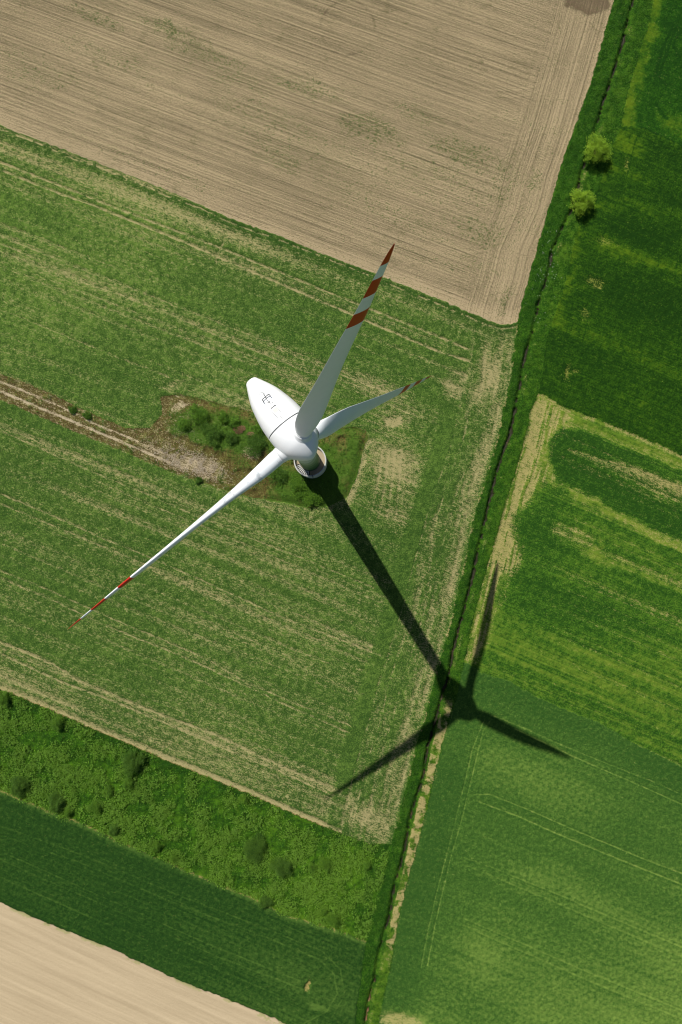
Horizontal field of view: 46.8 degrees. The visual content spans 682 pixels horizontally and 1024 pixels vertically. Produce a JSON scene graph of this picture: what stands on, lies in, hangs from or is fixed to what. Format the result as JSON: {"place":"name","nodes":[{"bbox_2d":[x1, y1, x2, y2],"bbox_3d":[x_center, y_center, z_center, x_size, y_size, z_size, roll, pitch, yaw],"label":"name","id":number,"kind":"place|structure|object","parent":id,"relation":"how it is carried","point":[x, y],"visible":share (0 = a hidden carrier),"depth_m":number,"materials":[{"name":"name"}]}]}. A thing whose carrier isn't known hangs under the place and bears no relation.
{"place":"outdoors","nodes":[
{"label":"outdoors","id":0,"kind":"place"},
{"bbox_2d":[0,902,284,1023],"bbox_3d":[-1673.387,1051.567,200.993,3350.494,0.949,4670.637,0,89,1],"label":"field of pale stubble","id":1,"kind":"structure","parent":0,"point":[51,974],"depth_m":188.79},
{"bbox_2d":[0,789,366,1023],"bbox_3d":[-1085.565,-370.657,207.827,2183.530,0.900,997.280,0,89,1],"label":"field of deep green crop","id":2,"kind":"structure","parent":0,"point":[156,913],"depth_m":187.83,"materials":[{"name":"green plant"}]},
{"bbox_2d":[0,374,368,507],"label":"waste ground","id":3,"kind":"structure","parent":0,"point":[114,434],"depth_m":189.50,"materials":[{"name":"green plant"}]},
{"bbox_2d":[68,405,76,414],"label":"bush","id":4,"kind":"object","parent":3,"relation":"on","point":[72,410],"visible":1,"depth_m":189.47,"materials":[{"name":"green plant"}]},
{"bbox_2d":[82,412,90,419],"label":"bush","id":5,"kind":"object","parent":3,"relation":"on","point":[87,416],"visible":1,"depth_m":189.20,"materials":[{"name":"green plant"}]},
{"bbox_2d":[123,437,238,487],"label":"dry stalks","id":6,"kind":"object","parent":3,"relation":"on","point":[200,465],"visible":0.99,"depth_m":189.47,"materials":[{"name":"beige plant"}]},
{"bbox_2d":[0,377,367,507],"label":"herbs","id":7,"kind":"object","parent":3,"relation":"on","point":[247,446],"visible":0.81,"depth_m":188.76,"materials":[{"name":"green plant"}]},
{"bbox_2d":[177,418,192,433],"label":"bush","id":8,"kind":"object","parent":3,"relation":"on","point":[183,423],"visible":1,"depth_m":187.90,"materials":[{"name":"green plant"}]},
{"bbox_2d":[195,477,201,484],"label":"bush","id":9,"kind":"object","parent":3,"relation":"on","point":[198,480],"visible":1,"depth_m":188.80,"materials":[{"name":"green plant"}]},
{"bbox_2d":[189,402,211,424],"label":"bush","id":10,"kind":"object","parent":3,"relation":"on","point":[200,412],"visible":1,"depth_m":187.63,"materials":[{"name":"green plant"}]},
{"bbox_2d":[197,420,224,446],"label":"bush","id":11,"kind":"object","parent":3,"relation":"on","point":[210,434],"visible":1,"depth_m":187.73,"materials":[{"name":"green plant"}]},
{"bbox_2d":[217,409,229,424],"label":"bush","id":12,"kind":"object","parent":3,"relation":"on","point":[222,415],"visible":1,"depth_m":187.79,"materials":[{"name":"green plant"}]},
{"bbox_2d":[222,430,239,444],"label":"bush","id":13,"kind":"object","parent":3,"relation":"on","point":[231,436],"visible":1,"depth_m":187.72,"materials":[{"name":"green plant"}]},
{"bbox_2d":[228,415,238,429],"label":"bush","id":14,"kind":"object","parent":3,"relation":"on","point":[233,422],"visible":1,"depth_m":187.84,"materials":[{"name":"green plant"}]},
{"bbox_2d":[233,426,245,433],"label":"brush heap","id":15,"kind":"object","parent":3,"relation":"on","point":[240,429],"visible":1,"depth_m":188.48,"materials":[{"name":"brown wood"}]},
{"bbox_2d":[70,244,430,627],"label":"wind turbine","id":16,"kind":"object","parent":3,"relation":"on","point":[292,429],"visible":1,"depth_m":100.72,"materials":[{"name":"paint"}]},
{"bbox_2d":[244,432,266,458],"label":"bush","id":17,"kind":"object","parent":3,"relation":"on","point":[257,443],"visible":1,"depth_m":187.57,"materials":[{"name":"green plant"}]},
{"bbox_2d":[252,424,262,433],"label":"bush","id":18,"kind":"object","parent":3,"relation":"on","point":[258,428],"visible":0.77,"depth_m":187.51,"materials":[{"name":"green plant"}]},
{"bbox_2d":[268,465,288,484],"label":"bush","id":19,"kind":"object","parent":3,"relation":"on","point":[276,473],"visible":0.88,"depth_m":187.63,"materials":[{"name":"green plant"}]},
{"bbox_2d":[289,471,310,501],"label":"bush","id":20,"kind":"object","parent":3,"relation":"on","point":[295,483],"visible":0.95,"depth_m":187.46,"materials":[{"name":"green plant"}]},
{"bbox_2d":[299,485,323,507],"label":"bush","id":21,"kind":"object","parent":3,"relation":"on","point":[312,498],"visible":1,"depth_m":187.49,"materials":[{"name":"green plant"}]},
{"bbox_2d":[0,687,391,941],"bbox_3d":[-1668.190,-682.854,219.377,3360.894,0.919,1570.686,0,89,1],"label":"meadow","id":22,"kind":"structure","parent":0,"point":[219,817],"depth_m":188.42,"materials":[{"name":"green plant"}]},
{"bbox_2d":[0,690,9,706],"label":"bush","id":23,"kind":"object","parent":22,"relation":"on","point":[4,699],"visible":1,"depth_m":187.74,"materials":[{"name":"green plant"}]},
{"bbox_2d":[10,774,30,797],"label":"bush","id":24,"kind":"object","parent":22,"relation":"on","point":[15,788],"visible":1,"depth_m":187.08,"materials":[{"name":"green plant"}]},
{"bbox_2d":[46,791,66,812],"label":"bush","id":25,"kind":"object","parent":22,"relation":"on","point":[55,804],"visible":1,"depth_m":187.04,"materials":[{"name":"green plant"}]},
{"bbox_2d":[50,714,64,731],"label":"bush","id":26,"kind":"object","parent":22,"relation":"on","point":[58,721],"visible":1,"depth_m":187.59,"materials":[{"name":"green plant"}]},
{"bbox_2d":[63,806,72,817],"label":"bush","id":27,"kind":"object","parent":22,"relation":"on","point":[67,811],"visible":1,"depth_m":187.70,"materials":[{"name":"green plant"}]},
{"bbox_2d":[87,800,102,812],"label":"bush","id":28,"kind":"object","parent":22,"relation":"on","point":[94,807],"visible":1,"depth_m":187.46,"materials":[{"name":"green plant"}]},
{"bbox_2d":[103,784,112,796],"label":"bush","id":29,"kind":"object","parent":22,"relation":"on","point":[107,790],"visible":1,"depth_m":187.55,"materials":[{"name":"green plant"}]},
{"bbox_2d":[107,823,119,836],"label":"bush","id":30,"kind":"object","parent":22,"relation":"on","point":[113,830],"visible":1,"depth_m":187.15,"materials":[{"name":"green plant"}]},
{"bbox_2d":[122,774,133,790],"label":"bush","id":31,"kind":"object","parent":22,"relation":"on","point":[127,783],"visible":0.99,"depth_m":187.23,"materials":[{"name":"green plant"}]},
{"bbox_2d":[120,747,147,777],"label":"bush","id":32,"kind":"object","parent":22,"relation":"on","point":[128,759],"visible":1,"depth_m":186.46,"materials":[{"name":"green plant"}]},
{"bbox_2d":[151,840,163,851],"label":"bush","id":33,"kind":"object","parent":22,"relation":"on","point":[155,848],"visible":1,"depth_m":187.00,"materials":[{"name":"green plant"}]},
{"bbox_2d":[169,854,177,861],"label":"bush","id":34,"kind":"object","parent":22,"relation":"on","point":[173,857],"visible":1,"depth_m":187.32,"materials":[{"name":"green plant"}]},
{"bbox_2d":[237,793,248,803],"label":"bush","id":35,"kind":"object","parent":22,"relation":"on","point":[242,799],"visible":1,"depth_m":187.08,"materials":[{"name":"green plant"}]},
{"bbox_2d":[242,832,266,864],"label":"bush","id":36,"kind":"object","parent":22,"relation":"on","point":[256,845],"visible":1,"depth_m":186.24,"materials":[{"name":"green plant"}]},
{"bbox_2d":[258,895,271,908],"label":"bush","id":37,"kind":"object","parent":22,"relation":"on","point":[265,901],"visible":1,"depth_m":186.42,"materials":[{"name":"green plant"}]},
{"bbox_2d":[268,856,292,878],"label":"bush","id":38,"kind":"object","parent":22,"relation":"on","point":[279,870],"visible":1,"depth_m":186.06,"materials":[{"name":"green plant"}]},
{"bbox_2d":[308,862,316,871],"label":"bush","id":39,"kind":"object","parent":22,"relation":"on","point":[311,867],"visible":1,"depth_m":186.68,"materials":[{"name":"green plant"}]},
{"bbox_2d":[317,905,326,916],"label":"bush","id":40,"kind":"object","parent":22,"relation":"on","point":[323,910],"visible":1,"depth_m":186.62,"materials":[{"name":"green plant"}]},
{"bbox_2d":[318,855,332,873],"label":"bush","id":41,"kind":"object","parent":22,"relation":"on","point":[323,862],"visible":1,"depth_m":186.36,"materials":[{"name":"green plant"}]},
{"bbox_2d":[323,913,339,927],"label":"bush","id":42,"kind":"object","parent":22,"relation":"on","point":[331,919],"visible":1,"depth_m":186.06,"materials":[{"name":"green plant"}]},
{"bbox_2d":[363,858,370,870],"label":"bush","id":43,"kind":"object","parent":22,"relation":"on","point":[366,864],"visible":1,"depth_m":186.44,"materials":[{"name":"green plant"}]},
{"bbox_2d":[0,125,516,843],"bbox_3d":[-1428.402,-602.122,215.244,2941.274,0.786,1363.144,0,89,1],"label":"field of green crop","id":44,"kind":"structure","parent":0,"point":[284,655],"depth_m":189.18,"materials":[{"name":"green plant"}]},
{"bbox_2d":[0,0,613,323],"bbox_3d":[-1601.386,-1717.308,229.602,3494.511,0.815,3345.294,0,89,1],"label":"field of bare soil","id":45,"kind":"structure","parent":0,"point":[430,139],"depth_m":190.12,"materials":[{"name":"beige soil"}]},
{"bbox_2d":[365,0,633,1022],"bbox_3d":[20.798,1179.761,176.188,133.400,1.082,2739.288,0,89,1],"label":"ditch","id":46,"kind":"object","parent":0,"point":[485,520],"visible":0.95,"depth_m":188.94,"materials":[{"name":"green plant"}]},
{"bbox_2d":[356,0,653,1023],"bbox_3d":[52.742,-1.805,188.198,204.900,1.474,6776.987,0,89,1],"label":"ditch bank","id":47,"kind":"structure","parent":0,"point":[616,32],"depth_m":188.15,"materials":[{"name":"green plant"}]},
{"bbox_2d":[566,188,594,218],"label":"tree","id":48,"kind":"object","parent":47,"relation":"on","point":[582,203],"visible":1,"depth_m":185.43,"materials":[{"name":"green plant"}]},
{"bbox_2d":[579,131,613,163],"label":"tree","id":49,"kind":"object","parent":47,"relation":"on","point":[596,146],"visible":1,"depth_m":185.15,"materials":[{"name":"green plant"}]},
{"bbox_2d":[379,662,681,1023],"bbox_3d":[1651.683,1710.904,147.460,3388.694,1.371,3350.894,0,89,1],"label":"field of bluish crop","id":50,"kind":"structure","parent":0,"point":[544,884],"depth_m":186.84,"materials":[{"name":"green plant"}]},
{"bbox_2d":[464,393,681,765],"bbox_3d":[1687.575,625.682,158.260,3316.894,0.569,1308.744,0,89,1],"label":"field of striped crop","id":51,"kind":"structure","parent":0,"point":[579,608],"depth_m":187.57,"materials":[{"name":"green plant"}]},
{"bbox_2d":[539,126,681,454],"bbox_3d":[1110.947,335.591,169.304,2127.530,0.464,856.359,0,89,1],"label":"field of wheat","id":52,"kind":"structure","parent":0,"point":[613,353],"depth_m":188.03,"materials":[{"name":"green plant"}]},
{"bbox_2d":[622,0,681,144],"bbox_3d":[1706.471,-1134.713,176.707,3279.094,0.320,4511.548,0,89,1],"label":"field of dark crop","id":53,"kind":"structure","parent":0,"point":[654,101],"depth_m":188.57,"materials":[{"name":"green plant"}]}
]}

